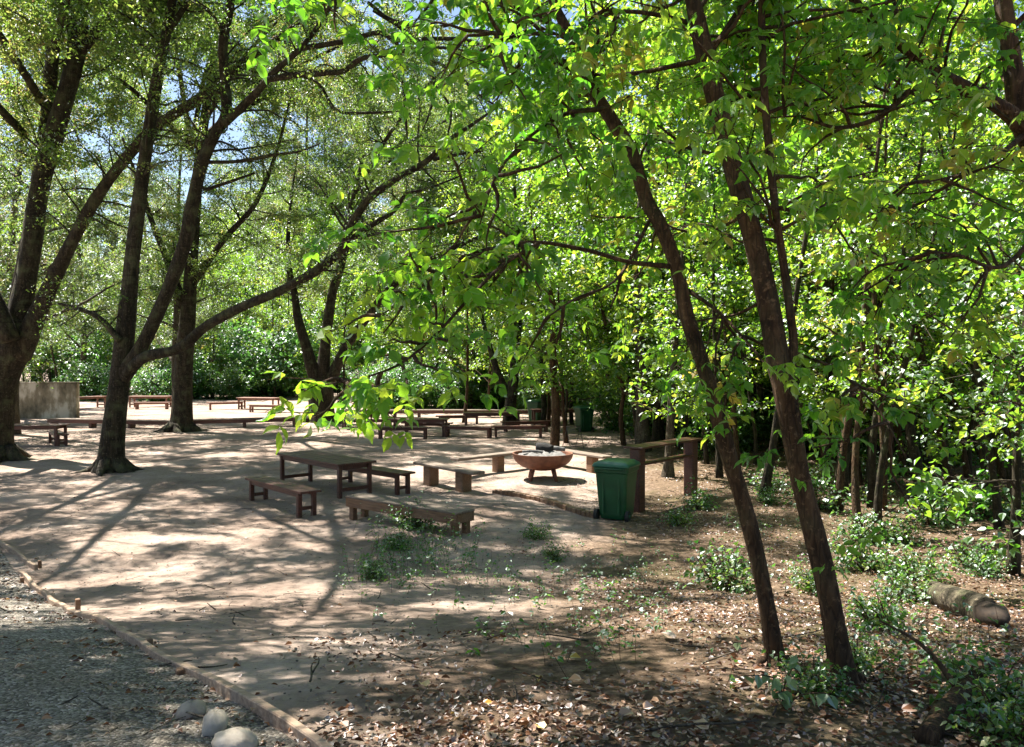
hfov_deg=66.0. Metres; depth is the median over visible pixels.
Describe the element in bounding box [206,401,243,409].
bench
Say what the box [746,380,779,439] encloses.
shrub
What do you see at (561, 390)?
tree
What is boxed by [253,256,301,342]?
tree
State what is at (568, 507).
brick kerb
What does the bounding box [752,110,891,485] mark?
tree
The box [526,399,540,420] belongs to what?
wheelie bin
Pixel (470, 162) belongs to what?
tree
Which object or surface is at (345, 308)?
tree
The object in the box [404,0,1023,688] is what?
tree
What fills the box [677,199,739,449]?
tree
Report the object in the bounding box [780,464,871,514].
bush
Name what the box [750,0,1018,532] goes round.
tree
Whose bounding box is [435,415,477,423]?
bench
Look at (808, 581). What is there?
bush
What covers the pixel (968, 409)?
shrub
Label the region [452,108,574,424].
tree
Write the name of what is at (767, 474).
tree
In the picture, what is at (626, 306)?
tree
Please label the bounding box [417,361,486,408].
shrub
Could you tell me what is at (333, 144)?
tree
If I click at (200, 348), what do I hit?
tree
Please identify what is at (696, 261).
tree
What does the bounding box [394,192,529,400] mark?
tree
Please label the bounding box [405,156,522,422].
tree
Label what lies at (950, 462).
tree
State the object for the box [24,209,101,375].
tree
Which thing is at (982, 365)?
tree
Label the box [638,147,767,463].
tree
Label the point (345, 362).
tree
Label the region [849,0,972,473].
tree
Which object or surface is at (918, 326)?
tree
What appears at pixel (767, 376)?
tree
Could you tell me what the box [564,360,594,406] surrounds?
shrub
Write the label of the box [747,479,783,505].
bush
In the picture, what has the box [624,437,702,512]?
timber counter
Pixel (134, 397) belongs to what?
picnic table
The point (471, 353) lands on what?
tree
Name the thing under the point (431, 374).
shrub
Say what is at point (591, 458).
fire bench
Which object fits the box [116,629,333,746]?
edging board
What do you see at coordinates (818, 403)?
tree
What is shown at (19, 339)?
tree
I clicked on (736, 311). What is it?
tree
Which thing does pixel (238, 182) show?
tree
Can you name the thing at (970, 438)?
tree
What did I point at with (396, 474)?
bench
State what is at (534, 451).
log
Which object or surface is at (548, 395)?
tree
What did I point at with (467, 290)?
tree
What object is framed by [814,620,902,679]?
bush
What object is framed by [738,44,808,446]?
tree
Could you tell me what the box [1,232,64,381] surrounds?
tree
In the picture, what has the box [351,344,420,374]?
shrub
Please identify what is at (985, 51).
tree
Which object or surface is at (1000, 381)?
tree
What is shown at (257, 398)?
picnic table
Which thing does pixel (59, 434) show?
bench
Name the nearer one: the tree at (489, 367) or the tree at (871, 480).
the tree at (871, 480)
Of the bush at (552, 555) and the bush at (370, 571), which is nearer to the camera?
the bush at (370, 571)
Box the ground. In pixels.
[0,366,1023,746]
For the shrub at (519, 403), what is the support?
on the ground
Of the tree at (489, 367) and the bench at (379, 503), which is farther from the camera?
the tree at (489, 367)
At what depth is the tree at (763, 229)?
28.91 m
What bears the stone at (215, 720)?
on the gravel road
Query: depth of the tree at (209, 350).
64.06 m
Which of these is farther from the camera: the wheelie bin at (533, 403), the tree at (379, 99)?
the tree at (379, 99)
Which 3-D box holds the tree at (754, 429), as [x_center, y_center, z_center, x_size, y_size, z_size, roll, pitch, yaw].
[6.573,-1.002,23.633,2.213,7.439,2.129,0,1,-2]
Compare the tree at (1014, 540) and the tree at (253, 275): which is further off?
the tree at (253, 275)
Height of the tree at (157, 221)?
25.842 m
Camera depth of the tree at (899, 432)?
20.80 m
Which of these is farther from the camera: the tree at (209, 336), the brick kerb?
the tree at (209, 336)
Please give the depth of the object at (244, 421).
35.95 m
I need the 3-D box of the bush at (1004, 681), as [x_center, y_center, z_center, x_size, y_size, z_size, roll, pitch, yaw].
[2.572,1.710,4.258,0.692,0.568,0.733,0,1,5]
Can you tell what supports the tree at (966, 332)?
on the ground
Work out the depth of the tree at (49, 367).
72.46 m
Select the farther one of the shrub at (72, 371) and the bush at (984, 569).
the shrub at (72, 371)
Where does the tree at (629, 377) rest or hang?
on the ground
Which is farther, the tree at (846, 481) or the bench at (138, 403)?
the bench at (138, 403)
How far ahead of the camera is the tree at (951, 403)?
23.54 m
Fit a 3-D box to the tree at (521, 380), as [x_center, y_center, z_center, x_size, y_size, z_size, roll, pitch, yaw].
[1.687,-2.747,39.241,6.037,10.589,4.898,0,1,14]
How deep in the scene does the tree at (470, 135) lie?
62.64 m
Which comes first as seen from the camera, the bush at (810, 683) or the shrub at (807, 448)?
the bush at (810, 683)
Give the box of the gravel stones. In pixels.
[0,550,39,597]
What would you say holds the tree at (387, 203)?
on the ground
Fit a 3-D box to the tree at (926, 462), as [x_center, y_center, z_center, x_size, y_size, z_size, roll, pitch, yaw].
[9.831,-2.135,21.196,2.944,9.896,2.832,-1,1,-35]
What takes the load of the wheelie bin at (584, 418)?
on the ground
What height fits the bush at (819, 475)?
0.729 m
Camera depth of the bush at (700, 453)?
24.32 m
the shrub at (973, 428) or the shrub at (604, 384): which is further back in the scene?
the shrub at (604, 384)
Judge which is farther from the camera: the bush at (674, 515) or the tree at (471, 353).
the tree at (471, 353)
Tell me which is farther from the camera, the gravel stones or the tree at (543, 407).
the tree at (543, 407)
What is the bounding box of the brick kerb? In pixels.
[492,489,592,517]
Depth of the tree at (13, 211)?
42.00 m
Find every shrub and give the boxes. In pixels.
[20,375,48,381]
[27,359,70,381]
[35,326,169,392]
[52,359,130,401]
[64,358,109,389]
[130,362,194,401]
[145,342,247,398]
[195,318,331,396]
[196,311,331,396]
[205,360,265,399]
[330,361,356,392]
[347,361,391,379]
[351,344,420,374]
[353,354,441,408]
[389,356,440,408]
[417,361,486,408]
[420,361,453,407]
[423,363,508,408]
[476,360,520,408]
[516,378,546,408]
[517,366,587,408]
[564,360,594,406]
[568,368,635,433]
[580,365,648,404]
[606,379,665,435]
[615,368,744,438]
[649,405,751,447]
[692,392,773,452]
[720,358,808,439]
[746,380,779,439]
[754,396,815,449]
[778,392,921,457]
[799,368,866,451]
[885,400,935,450]
[934,386,1015,447]
[959,398,1023,455]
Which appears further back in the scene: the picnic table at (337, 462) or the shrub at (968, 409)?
the shrub at (968, 409)
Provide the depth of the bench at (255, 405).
47.03 m
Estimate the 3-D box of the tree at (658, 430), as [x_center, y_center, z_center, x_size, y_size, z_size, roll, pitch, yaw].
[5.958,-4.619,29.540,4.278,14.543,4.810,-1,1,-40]
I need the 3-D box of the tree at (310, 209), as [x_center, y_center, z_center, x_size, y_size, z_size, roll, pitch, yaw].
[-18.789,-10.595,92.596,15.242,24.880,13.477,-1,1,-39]
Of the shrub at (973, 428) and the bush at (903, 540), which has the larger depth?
the shrub at (973, 428)
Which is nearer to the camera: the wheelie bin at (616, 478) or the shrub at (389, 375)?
the wheelie bin at (616, 478)
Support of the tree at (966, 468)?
on the ground
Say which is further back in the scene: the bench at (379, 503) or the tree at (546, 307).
the tree at (546, 307)
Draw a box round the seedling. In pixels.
[743,652,838,710]
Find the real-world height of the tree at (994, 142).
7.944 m
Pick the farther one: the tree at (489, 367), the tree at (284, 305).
the tree at (284, 305)
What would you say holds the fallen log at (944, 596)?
on the ground
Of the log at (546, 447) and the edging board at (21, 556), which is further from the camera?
the log at (546, 447)
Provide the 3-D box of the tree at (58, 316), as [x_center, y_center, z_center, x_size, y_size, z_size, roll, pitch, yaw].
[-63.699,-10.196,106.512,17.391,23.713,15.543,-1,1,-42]
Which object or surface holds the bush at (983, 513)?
on the ground
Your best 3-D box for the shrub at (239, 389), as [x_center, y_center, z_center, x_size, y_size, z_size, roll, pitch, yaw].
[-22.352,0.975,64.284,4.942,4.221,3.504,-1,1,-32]
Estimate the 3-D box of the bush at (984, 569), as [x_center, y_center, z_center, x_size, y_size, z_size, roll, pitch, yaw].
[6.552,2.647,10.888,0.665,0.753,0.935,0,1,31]
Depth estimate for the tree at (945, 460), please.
18.21 m
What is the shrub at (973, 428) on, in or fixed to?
on the ground
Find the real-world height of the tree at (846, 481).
13.097 m
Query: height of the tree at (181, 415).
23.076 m
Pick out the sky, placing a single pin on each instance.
(237, 136)
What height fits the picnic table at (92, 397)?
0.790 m
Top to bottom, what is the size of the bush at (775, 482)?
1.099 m
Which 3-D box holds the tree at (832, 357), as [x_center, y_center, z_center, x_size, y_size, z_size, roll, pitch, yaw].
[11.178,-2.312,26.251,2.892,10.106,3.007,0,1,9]
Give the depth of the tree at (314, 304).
80.37 m
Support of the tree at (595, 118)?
on the ground
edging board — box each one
[0,540,41,569]
[18,570,131,631]
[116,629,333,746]
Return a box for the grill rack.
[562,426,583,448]
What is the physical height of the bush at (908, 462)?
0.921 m
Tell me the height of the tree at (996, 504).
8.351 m
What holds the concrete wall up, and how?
on the ground
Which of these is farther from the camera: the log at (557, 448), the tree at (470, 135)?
the tree at (470, 135)
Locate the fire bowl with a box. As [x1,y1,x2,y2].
[512,450,573,481]
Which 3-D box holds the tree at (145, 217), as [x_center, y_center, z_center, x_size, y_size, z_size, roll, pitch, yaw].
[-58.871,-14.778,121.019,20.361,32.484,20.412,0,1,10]
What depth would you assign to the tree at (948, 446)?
21.47 m
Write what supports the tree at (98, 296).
on the ground
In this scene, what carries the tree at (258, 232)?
on the ground
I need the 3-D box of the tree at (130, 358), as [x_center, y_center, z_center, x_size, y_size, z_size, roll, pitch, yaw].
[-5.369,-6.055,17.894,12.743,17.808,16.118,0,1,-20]
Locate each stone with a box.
[175,699,206,719]
[201,708,228,736]
[211,727,258,746]
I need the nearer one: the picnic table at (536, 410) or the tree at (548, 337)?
the tree at (548, 337)
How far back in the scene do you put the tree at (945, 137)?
20.86 m
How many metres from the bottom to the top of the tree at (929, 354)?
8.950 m
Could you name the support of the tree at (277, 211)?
on the ground
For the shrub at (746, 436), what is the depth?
26.28 m
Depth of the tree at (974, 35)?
34.73 m
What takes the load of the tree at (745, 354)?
on the ground
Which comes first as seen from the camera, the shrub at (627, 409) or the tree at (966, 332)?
the tree at (966, 332)
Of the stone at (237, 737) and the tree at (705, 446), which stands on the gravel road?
the stone at (237, 737)
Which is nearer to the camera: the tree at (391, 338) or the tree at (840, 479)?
the tree at (840, 479)
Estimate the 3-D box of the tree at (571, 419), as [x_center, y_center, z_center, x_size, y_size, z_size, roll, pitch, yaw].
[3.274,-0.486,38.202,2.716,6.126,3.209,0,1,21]
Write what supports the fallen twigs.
on the ground
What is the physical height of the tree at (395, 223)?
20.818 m
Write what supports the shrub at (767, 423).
on the ground
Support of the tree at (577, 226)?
on the ground
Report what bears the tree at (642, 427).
on the ground
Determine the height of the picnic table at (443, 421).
0.790 m
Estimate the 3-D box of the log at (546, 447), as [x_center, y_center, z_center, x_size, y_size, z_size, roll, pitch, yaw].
[0.832,1.885,20.001,0.428,0.257,0.255,0,1,22]
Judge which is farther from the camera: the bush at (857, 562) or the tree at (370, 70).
the tree at (370, 70)
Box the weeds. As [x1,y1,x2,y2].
[332,477,1023,746]
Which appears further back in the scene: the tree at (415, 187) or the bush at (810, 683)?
the tree at (415, 187)
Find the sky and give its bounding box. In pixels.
[0,0,1023,365]
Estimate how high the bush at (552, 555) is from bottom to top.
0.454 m
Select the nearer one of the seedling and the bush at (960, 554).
the seedling
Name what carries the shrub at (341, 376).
on the ground
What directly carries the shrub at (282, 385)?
on the ground
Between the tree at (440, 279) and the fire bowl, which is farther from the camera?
the tree at (440, 279)
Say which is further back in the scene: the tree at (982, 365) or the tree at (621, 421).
the tree at (621, 421)
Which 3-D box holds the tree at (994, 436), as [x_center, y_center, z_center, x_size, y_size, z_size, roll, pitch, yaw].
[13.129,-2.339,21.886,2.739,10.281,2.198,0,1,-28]
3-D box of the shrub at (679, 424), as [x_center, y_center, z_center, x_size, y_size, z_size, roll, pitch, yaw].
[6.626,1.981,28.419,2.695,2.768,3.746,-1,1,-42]
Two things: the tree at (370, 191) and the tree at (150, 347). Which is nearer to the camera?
the tree at (150, 347)
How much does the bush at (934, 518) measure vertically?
1.351 m
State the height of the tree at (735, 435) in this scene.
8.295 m
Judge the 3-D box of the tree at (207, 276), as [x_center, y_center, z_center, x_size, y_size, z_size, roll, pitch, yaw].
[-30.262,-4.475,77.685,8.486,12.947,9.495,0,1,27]
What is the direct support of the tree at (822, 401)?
on the ground
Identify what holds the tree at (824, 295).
on the ground
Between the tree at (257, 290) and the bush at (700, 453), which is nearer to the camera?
the bush at (700, 453)
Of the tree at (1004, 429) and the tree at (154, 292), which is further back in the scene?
the tree at (154, 292)
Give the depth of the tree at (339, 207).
97.78 m
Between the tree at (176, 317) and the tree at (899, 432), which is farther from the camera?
the tree at (176, 317)
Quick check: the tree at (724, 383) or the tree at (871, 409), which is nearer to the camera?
the tree at (871, 409)
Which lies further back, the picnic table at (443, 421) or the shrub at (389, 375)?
the shrub at (389, 375)
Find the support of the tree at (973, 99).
on the ground
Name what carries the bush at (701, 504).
on the ground
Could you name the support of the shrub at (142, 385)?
on the ground
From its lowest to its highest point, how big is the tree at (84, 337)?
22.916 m
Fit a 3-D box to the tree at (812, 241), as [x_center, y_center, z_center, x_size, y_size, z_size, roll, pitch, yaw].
[7.969,-2.361,19.140,5.959,10.452,4.834,0,1,-4]
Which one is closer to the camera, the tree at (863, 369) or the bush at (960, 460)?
the tree at (863, 369)
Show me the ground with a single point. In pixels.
(200, 476)
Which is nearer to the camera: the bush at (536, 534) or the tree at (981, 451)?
the bush at (536, 534)
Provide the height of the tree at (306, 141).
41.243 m
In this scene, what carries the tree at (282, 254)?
on the ground
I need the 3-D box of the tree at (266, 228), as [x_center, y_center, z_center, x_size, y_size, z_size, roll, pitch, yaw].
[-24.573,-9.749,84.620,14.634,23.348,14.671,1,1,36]
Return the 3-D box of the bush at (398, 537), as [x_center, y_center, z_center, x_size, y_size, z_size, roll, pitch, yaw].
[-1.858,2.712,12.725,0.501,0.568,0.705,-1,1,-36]
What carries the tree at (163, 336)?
on the ground
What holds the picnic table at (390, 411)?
on the ground
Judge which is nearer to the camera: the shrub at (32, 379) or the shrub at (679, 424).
the shrub at (679, 424)
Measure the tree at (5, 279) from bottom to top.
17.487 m
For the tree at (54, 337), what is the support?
on the ground
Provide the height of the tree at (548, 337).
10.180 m
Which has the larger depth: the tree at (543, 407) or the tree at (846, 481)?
the tree at (543, 407)
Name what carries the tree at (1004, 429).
on the ground
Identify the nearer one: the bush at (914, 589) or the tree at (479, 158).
the bush at (914, 589)
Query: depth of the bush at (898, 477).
19.74 m
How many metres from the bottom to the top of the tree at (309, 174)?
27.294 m
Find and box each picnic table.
[14,424,70,445]
[80,396,106,407]
[129,396,171,406]
[237,397,278,409]
[275,450,376,498]
[342,410,398,427]
[385,417,449,436]
[463,411,521,425]
[530,408,574,424]
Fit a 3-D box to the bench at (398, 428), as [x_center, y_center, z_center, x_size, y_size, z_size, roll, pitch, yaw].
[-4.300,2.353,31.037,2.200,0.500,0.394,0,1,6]
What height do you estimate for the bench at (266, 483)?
0.540 m
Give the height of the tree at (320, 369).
19.314 m
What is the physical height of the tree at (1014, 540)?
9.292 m
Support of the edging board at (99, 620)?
on the ground
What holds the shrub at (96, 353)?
on the ground
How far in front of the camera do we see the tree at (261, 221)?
104.09 m
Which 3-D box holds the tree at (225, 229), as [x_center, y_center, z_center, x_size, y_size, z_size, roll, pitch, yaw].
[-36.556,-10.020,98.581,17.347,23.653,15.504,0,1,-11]
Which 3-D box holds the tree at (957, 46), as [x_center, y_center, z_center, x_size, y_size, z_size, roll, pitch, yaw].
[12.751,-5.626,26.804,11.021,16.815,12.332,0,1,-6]
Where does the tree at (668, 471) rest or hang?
on the ground
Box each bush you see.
[354,550,391,580]
[378,488,439,531]
[379,523,414,550]
[517,516,556,541]
[533,540,569,562]
[656,500,700,526]
[664,477,722,511]
[676,440,714,459]
[682,538,780,596]
[747,459,792,493]
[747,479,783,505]
[761,641,873,710]
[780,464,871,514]
[782,554,849,596]
[808,463,815,475]
[809,463,834,481]
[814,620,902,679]
[828,499,915,546]
[828,527,906,575]
[837,570,928,634]
[859,482,898,504]
[860,444,909,485]
[860,449,897,474]
[867,556,947,606]
[870,514,933,546]
[870,537,960,583]
[871,475,975,529]
[894,457,930,475]
[922,638,1023,718]
[927,470,1022,521]
[930,441,979,467]
[935,645,1023,746]
[940,535,1006,571]
[959,540,1013,580]
[983,484,1023,518]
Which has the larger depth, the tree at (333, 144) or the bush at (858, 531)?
the tree at (333, 144)
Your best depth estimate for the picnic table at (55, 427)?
28.20 m
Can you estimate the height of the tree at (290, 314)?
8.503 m
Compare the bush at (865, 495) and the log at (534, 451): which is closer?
the bush at (865, 495)
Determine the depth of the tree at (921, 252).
22.37 m
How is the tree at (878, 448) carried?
on the ground
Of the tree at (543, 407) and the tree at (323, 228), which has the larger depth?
the tree at (323, 228)
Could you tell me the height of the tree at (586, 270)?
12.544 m
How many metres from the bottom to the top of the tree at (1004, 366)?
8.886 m
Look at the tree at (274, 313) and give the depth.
65.91 m
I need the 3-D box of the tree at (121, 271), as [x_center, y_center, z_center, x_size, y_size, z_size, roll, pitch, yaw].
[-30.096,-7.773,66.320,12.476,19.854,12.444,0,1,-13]
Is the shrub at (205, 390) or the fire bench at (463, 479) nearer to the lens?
the fire bench at (463, 479)
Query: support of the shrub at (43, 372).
on the ground
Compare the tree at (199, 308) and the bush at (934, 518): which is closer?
the bush at (934, 518)
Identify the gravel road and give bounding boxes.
[0,550,301,746]
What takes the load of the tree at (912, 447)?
on the ground
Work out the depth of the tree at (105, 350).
70.69 m
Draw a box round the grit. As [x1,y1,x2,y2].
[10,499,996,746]
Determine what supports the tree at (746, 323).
on the ground
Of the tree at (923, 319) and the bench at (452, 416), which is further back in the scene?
the bench at (452, 416)
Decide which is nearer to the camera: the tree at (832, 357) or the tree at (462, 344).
the tree at (832, 357)
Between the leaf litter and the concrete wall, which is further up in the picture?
the concrete wall
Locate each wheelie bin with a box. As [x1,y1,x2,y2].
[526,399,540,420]
[573,405,594,431]
[592,458,640,521]
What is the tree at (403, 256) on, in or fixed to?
on the ground
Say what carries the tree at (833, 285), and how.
on the ground
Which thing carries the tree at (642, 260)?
on the ground
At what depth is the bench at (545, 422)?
33.89 m
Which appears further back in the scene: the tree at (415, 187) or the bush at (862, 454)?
the tree at (415, 187)
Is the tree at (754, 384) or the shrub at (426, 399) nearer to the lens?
the tree at (754, 384)
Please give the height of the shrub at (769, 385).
4.319 m
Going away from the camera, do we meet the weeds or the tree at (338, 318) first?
the weeds
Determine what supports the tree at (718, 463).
on the ground
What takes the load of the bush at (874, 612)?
on the ground
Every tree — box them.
[0,0,376,464]
[0,0,447,433]
[0,4,183,434]
[0,15,152,333]
[0,148,113,381]
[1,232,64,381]
[3,251,50,381]
[6,221,65,381]
[15,208,103,381]
[16,138,141,367]
[19,0,540,475]
[20,316,73,381]
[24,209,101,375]
[26,177,121,375]
[50,175,171,346]
[58,90,255,391]
[71,152,228,372]
[72,278,120,352]
[84,171,175,313]
[90,261,146,369]
[97,246,172,372]
[102,244,146,382]
[121,194,184,328]
[137,311,170,377]
[138,250,204,365]
[148,314,172,378]
[156,242,223,363]
[161,270,255,368]
[180,217,245,361]
[193,280,245,398]
[195,285,231,387]
[199,199,274,348]
[200,245,282,376]
[201,148,296,322]
[207,176,299,266]
[214,72,387,329]
[216,243,290,354]
[218,180,287,344]
[218,185,336,337]
[221,161,317,316]
[224,30,544,423]
[235,0,860,669]
[240,250,301,396]
[249,205,355,348]
[252,204,354,330]
[253,62,390,311]
[253,217,323,360]
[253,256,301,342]
[265,155,389,349]
[265,294,291,337]
[271,144,391,365]
[277,304,304,338]
[281,209,375,371]
[282,182,390,372]
[289,250,381,394]
[290,64,409,375]
[292,233,359,364]
[306,247,386,375]
[316,75,442,349]
[323,8,510,344]
[325,88,435,361]
[329,93,523,377]
[330,324,354,394]
[348,128,502,371]
[361,250,426,367]
[367,32,576,327]
[376,164,524,364]
[394,96,524,302]
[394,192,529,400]
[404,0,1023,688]
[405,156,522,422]
[425,246,522,408]
[426,91,584,258]
[427,225,524,373]
[433,0,638,415]
[443,217,508,416]
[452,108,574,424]
[456,157,565,376]
[480,63,587,365]
[481,131,592,426]
[493,0,784,373]
[494,227,597,405]
[495,90,612,343]
[500,170,579,445]
[500,172,605,442]
[506,309,576,427]
[510,2,798,451]
[514,200,635,434]
[519,207,593,416]
[562,120,709,432]
[562,230,645,445]
[562,239,613,401]
[564,332,591,423]
[575,190,668,434]
[578,0,877,418]
[584,173,680,383]
[597,0,1023,380]
[606,51,708,441]
[606,110,750,477]
[632,96,811,477]
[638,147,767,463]
[646,181,771,453]
[647,120,732,445]
[656,86,739,440]
[666,0,882,380]
[677,191,757,372]
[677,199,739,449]
[688,179,766,465]
[693,219,757,464]
[694,0,1023,358]
[697,155,789,381]
[701,167,770,419]
[726,91,971,486]
[730,226,794,427]
[731,39,930,470]
[732,40,864,495]
[734,0,1017,413]
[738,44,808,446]
[743,154,898,457]
[748,180,844,398]
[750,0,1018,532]
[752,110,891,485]
[761,0,983,510]
[794,81,966,484]
[795,314,896,482]
[795,316,896,485]
[796,6,957,499]
[798,158,896,419]
[810,0,964,501]
[810,220,854,453]
[816,99,1020,484]
[817,60,883,460]
[819,66,932,512]
[822,114,930,472]
[825,0,1023,575]
[834,220,965,475]
[837,148,968,402]
[837,196,970,488]
[844,174,999,442]
[848,0,992,506]
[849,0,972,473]
[856,0,1023,354]
[870,53,1023,523]
[872,66,965,463]
[872,126,996,461]
[876,54,1007,529]
[886,62,977,461]
[892,116,1019,498]
[899,40,1021,501]
[910,0,1003,470]
[911,159,1023,487]
[914,64,1023,438]
[916,178,1019,445]
[916,291,1019,376]
[918,121,1023,460]
[921,94,1023,481]
[923,131,1020,464]
[929,22,1023,454]
[931,0,1023,461]
[934,118,1018,467]
[938,147,1023,456]
[949,175,1023,477]
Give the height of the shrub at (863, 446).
3.102 m
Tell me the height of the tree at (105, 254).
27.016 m
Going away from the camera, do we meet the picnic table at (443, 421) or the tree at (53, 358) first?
the picnic table at (443, 421)
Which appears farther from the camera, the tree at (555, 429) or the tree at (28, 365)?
the tree at (28, 365)
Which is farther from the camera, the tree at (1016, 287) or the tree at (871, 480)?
the tree at (871, 480)
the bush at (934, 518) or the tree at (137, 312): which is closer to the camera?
the bush at (934, 518)
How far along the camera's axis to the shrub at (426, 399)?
47.90 m
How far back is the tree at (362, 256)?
62.71 m
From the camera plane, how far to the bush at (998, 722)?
3.73 m
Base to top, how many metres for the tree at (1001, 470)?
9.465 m
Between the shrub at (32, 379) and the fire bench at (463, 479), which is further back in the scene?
the shrub at (32, 379)
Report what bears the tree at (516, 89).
on the ground
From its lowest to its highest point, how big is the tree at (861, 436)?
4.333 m
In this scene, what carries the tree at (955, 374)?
on the ground
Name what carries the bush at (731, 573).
on the ground
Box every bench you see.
[47,430,68,445]
[133,402,170,408]
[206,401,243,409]
[245,476,321,517]
[248,404,278,412]
[342,466,415,494]
[344,419,382,429]
[345,492,474,536]
[378,426,430,438]
[401,422,453,431]
[413,460,484,492]
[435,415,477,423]
[441,425,495,437]
[450,448,535,471]
[491,425,545,437]
[500,420,550,431]
[565,449,611,472]
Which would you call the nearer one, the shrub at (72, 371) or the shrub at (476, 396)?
the shrub at (476, 396)
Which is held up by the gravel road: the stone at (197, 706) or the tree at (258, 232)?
the stone at (197, 706)
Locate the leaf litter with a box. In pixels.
[0,430,1023,746]
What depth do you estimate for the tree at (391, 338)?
74.83 m
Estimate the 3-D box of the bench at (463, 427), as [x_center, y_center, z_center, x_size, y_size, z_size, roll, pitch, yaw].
[-1.750,2.343,31.436,2.200,0.500,0.394,0,1,17]
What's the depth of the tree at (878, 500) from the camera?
14.41 m
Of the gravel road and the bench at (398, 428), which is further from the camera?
the bench at (398, 428)
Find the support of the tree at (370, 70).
on the ground
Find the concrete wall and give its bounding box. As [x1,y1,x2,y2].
[19,382,79,417]
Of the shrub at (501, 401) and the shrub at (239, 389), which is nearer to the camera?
the shrub at (501, 401)
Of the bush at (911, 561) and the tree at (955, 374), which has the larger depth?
the tree at (955, 374)
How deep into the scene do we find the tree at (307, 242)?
92.73 m
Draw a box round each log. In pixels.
[522,450,542,452]
[536,443,553,451]
[553,446,564,450]
[925,581,1010,627]
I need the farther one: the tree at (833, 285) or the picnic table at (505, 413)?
the picnic table at (505, 413)
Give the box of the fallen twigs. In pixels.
[0,454,1023,745]
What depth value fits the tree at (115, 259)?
108.14 m
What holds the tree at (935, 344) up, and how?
on the ground
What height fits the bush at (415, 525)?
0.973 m
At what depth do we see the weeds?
8.72 m
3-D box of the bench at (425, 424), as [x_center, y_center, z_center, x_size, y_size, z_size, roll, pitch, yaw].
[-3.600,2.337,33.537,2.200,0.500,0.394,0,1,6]
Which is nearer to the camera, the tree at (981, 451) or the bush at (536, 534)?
the bush at (536, 534)
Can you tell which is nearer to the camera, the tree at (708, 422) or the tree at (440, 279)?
the tree at (708, 422)
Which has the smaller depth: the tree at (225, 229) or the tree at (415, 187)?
the tree at (415, 187)
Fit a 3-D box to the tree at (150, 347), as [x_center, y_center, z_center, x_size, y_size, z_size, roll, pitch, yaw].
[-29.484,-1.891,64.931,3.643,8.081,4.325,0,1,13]
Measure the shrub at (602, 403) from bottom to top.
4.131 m
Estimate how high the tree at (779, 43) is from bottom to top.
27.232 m
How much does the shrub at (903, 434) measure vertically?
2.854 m
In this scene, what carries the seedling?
on the ground
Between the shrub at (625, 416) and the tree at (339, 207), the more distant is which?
the tree at (339, 207)
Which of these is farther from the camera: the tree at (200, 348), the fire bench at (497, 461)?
the tree at (200, 348)
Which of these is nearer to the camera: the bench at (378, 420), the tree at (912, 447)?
the tree at (912, 447)
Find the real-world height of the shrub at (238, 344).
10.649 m
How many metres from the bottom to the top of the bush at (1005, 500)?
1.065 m
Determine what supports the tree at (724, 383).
on the ground
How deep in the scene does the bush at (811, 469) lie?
20.70 m
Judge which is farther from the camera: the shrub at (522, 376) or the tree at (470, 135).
the tree at (470, 135)
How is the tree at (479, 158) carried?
on the ground
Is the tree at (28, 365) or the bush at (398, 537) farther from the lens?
the tree at (28, 365)
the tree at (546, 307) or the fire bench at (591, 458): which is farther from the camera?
the tree at (546, 307)
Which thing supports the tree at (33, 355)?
on the ground
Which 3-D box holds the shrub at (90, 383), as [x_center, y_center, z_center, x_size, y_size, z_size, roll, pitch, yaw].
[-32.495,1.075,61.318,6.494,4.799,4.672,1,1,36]
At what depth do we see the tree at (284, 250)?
92.49 m
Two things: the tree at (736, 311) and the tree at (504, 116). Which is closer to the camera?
the tree at (736, 311)

